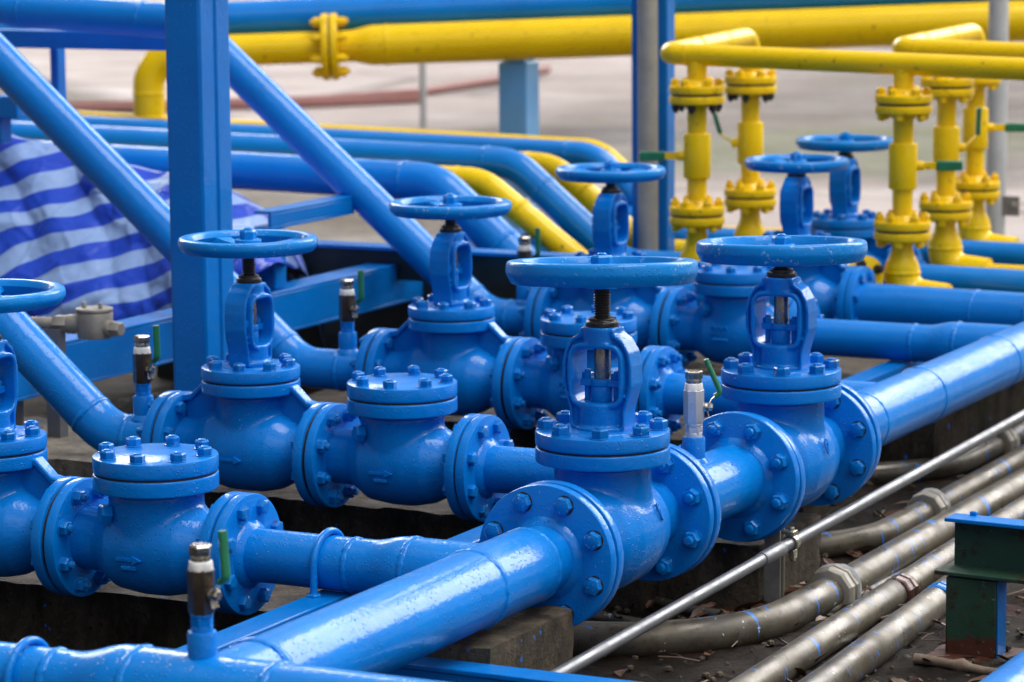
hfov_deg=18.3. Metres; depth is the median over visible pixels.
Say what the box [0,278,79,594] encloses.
globe valve
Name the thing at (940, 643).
litter
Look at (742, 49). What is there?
yellow pipe
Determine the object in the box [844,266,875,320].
back connector pipe
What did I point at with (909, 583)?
coupling
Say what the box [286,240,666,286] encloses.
dark beam
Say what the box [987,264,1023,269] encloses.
yellow pipe
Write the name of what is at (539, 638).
concrete block
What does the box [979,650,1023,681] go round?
corner pipe
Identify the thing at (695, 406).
ball valve
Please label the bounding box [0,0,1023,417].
ground
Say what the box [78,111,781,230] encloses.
bent pipe
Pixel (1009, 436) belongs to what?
coupling
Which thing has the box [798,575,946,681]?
conduit
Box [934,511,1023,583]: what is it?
green beam
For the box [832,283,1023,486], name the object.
header pipe
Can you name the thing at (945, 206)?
gas riser
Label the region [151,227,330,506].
globe valve
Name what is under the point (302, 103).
hose
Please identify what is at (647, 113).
grey pipe
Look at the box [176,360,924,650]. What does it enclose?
support beam
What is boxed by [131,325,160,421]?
ball valve
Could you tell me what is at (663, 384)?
outlet pipe
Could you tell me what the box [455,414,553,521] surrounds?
outlet pipe
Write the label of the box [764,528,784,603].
strut
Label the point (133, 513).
check valve
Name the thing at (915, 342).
outlet pipe
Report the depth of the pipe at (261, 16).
13.51 m
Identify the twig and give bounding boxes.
[913,653,997,674]
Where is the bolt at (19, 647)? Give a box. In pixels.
[3,636,48,681]
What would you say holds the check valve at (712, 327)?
attached to the outlet pipe at (915, 342)
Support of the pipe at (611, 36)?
attached to the pipe at (261, 16)
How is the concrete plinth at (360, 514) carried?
on the mud
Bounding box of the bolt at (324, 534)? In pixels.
[307,527,343,597]
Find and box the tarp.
[0,134,325,348]
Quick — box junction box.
[31,302,124,339]
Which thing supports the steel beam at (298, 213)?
on the stub post at (273, 276)
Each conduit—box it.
[573,467,1023,656]
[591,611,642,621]
[654,567,906,616]
[729,495,1023,681]
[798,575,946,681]
[819,444,1023,557]
[868,421,1023,484]
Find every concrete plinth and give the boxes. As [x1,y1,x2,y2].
[0,571,322,650]
[204,483,658,610]
[308,389,832,513]
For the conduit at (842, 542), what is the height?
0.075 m
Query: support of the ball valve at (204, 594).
on the manifold pipe at (132, 663)
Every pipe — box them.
[0,0,540,337]
[0,0,1019,34]
[0,32,386,391]
[0,295,179,450]
[0,641,442,681]
[11,116,1023,264]
[11,121,680,256]
[35,140,702,306]
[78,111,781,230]
[133,31,320,119]
[211,492,478,614]
[217,483,615,674]
[337,0,1023,65]
[438,165,587,253]
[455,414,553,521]
[519,151,685,251]
[638,0,657,250]
[639,346,876,435]
[660,27,1023,80]
[669,411,799,574]
[789,299,1013,361]
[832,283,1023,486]
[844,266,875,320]
[892,23,1023,57]
[913,244,1023,292]
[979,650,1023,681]
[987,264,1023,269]
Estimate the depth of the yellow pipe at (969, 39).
10.84 m
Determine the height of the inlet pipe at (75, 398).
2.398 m
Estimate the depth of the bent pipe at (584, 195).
11.68 m
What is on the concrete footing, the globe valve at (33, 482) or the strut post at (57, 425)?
the strut post at (57, 425)
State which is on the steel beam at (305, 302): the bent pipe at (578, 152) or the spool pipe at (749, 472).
the bent pipe at (578, 152)
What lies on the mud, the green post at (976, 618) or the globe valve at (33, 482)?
the green post at (976, 618)
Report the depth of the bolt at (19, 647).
5.44 m
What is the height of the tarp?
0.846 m
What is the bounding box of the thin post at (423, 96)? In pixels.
[419,63,426,127]
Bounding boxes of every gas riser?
[639,61,724,263]
[712,68,776,235]
[874,69,962,287]
[918,76,992,267]
[955,78,1023,242]
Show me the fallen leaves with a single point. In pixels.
(698, 611)
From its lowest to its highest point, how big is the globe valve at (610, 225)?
0.629 m
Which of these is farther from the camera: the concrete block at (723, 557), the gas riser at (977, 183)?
the gas riser at (977, 183)
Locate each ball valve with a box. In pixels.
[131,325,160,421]
[187,530,230,659]
[337,270,363,354]
[515,228,540,304]
[682,358,721,463]
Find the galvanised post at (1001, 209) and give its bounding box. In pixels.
[986,0,1019,234]
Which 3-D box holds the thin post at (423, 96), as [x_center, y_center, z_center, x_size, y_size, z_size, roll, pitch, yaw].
[-0.608,-1.945,21.563,0.048,0.990,0.048,4,9,26]
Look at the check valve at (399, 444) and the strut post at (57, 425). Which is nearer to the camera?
the check valve at (399, 444)
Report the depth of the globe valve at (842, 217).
10.72 m
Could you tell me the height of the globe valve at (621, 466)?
0.740 m
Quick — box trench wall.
[156,275,516,377]
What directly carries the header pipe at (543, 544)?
attached to the globe valve at (621, 466)
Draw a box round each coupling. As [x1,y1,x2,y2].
[807,563,861,604]
[886,573,918,603]
[907,488,950,514]
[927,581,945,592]
[998,428,1019,453]
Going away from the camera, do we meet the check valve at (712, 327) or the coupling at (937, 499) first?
the coupling at (937, 499)
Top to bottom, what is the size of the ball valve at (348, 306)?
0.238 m
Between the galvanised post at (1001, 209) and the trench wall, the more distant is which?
the galvanised post at (1001, 209)
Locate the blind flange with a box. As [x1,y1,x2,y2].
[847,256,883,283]
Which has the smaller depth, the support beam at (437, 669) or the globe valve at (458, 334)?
the support beam at (437, 669)
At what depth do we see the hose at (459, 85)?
24.36 m
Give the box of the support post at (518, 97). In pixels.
[498,59,539,228]
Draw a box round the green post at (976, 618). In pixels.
[926,576,1023,661]
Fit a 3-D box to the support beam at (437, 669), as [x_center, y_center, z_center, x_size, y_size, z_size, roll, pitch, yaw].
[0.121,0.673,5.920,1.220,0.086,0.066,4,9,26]
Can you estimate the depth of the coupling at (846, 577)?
7.40 m
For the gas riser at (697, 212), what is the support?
attached to the yellow pipe at (742, 49)
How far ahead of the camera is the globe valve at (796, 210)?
10.09 m
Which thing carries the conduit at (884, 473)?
on the mud
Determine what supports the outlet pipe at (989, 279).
on the mud
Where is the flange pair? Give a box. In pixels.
[310,13,349,79]
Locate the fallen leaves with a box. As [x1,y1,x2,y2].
[612,501,1023,681]
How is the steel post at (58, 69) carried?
on the ground
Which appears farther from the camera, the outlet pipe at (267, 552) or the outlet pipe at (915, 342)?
the outlet pipe at (915, 342)
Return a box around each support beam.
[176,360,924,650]
[386,657,636,681]
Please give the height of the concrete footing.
0.285 m
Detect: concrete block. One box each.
[425,606,573,670]
[659,512,820,609]
[879,380,1023,461]
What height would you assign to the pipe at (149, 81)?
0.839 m
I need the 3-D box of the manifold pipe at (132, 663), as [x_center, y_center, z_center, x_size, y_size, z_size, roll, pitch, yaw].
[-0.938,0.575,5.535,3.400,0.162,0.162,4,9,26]
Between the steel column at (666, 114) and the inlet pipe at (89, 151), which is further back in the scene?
the steel column at (666, 114)
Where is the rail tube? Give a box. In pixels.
[551,409,1023,673]
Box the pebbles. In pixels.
[586,474,1023,681]
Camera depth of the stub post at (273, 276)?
9.63 m
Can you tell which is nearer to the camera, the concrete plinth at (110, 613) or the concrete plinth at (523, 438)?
the concrete plinth at (110, 613)
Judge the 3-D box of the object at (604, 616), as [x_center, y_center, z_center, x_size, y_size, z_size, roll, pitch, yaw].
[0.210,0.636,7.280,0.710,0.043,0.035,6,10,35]
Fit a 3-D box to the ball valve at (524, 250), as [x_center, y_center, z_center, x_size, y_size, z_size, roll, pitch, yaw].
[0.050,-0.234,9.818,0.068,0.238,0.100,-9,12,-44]
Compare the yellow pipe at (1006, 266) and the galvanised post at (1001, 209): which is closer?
the yellow pipe at (1006, 266)
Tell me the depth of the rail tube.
7.07 m
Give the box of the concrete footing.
[24,417,97,477]
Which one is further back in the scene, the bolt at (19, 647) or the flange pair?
the flange pair
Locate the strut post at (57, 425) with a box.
[44,328,67,437]
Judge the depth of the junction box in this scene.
8.37 m
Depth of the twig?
6.78 m
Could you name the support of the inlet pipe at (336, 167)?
attached to the steel beam at (298, 213)
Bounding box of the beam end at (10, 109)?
[0,94,27,142]
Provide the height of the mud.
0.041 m
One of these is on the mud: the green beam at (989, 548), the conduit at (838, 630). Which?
the conduit at (838, 630)
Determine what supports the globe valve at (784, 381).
attached to the header pipe at (905, 402)
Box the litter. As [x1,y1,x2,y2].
[658,497,1023,681]
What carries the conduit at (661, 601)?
on the mud
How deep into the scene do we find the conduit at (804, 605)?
7.15 m
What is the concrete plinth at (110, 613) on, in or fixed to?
on the mud
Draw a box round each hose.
[69,65,550,105]
[73,96,419,112]
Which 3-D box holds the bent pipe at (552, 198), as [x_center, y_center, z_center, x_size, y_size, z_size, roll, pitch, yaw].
[-1.619,-0.609,12.168,5.731,0.530,0.116,4,9,26]
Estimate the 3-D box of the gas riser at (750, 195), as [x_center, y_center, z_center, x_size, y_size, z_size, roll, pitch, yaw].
[0.860,-0.612,11.223,0.285,0.778,0.185,4,9,26]
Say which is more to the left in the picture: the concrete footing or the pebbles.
the concrete footing
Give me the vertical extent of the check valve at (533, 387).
0.337 m
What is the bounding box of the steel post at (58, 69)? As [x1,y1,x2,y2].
[50,49,66,143]
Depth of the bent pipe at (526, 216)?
11.01 m
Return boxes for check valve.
[44,434,245,613]
[303,365,480,520]
[502,304,657,429]
[659,261,792,368]
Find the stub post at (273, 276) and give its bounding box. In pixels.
[258,228,285,289]
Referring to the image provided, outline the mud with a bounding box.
[41,362,1023,681]
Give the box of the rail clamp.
[782,526,800,561]
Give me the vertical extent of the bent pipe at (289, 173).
0.537 m
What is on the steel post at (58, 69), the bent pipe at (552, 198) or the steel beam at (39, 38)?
the steel beam at (39, 38)
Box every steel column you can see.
[165,0,233,391]
[632,0,674,251]
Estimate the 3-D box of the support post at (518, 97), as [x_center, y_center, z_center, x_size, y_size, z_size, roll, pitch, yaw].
[0.032,-0.752,13.661,0.135,0.924,0.125,4,9,26]
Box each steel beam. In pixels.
[0,28,165,50]
[17,205,631,401]
[254,195,354,228]
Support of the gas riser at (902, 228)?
attached to the yellow pipe at (742, 49)
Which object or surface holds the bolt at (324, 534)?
attached to the outlet pipe at (267, 552)
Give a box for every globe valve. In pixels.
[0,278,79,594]
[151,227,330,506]
[363,193,523,428]
[506,253,713,619]
[531,160,675,355]
[696,234,875,541]
[744,151,857,319]
[796,131,892,283]
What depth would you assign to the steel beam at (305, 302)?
9.69 m
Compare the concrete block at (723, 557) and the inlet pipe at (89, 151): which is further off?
the inlet pipe at (89, 151)
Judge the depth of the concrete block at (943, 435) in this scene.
9.08 m
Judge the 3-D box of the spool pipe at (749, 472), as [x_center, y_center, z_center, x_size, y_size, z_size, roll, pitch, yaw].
[0.413,0.338,7.066,0.312,0.300,0.457,4,9,26]

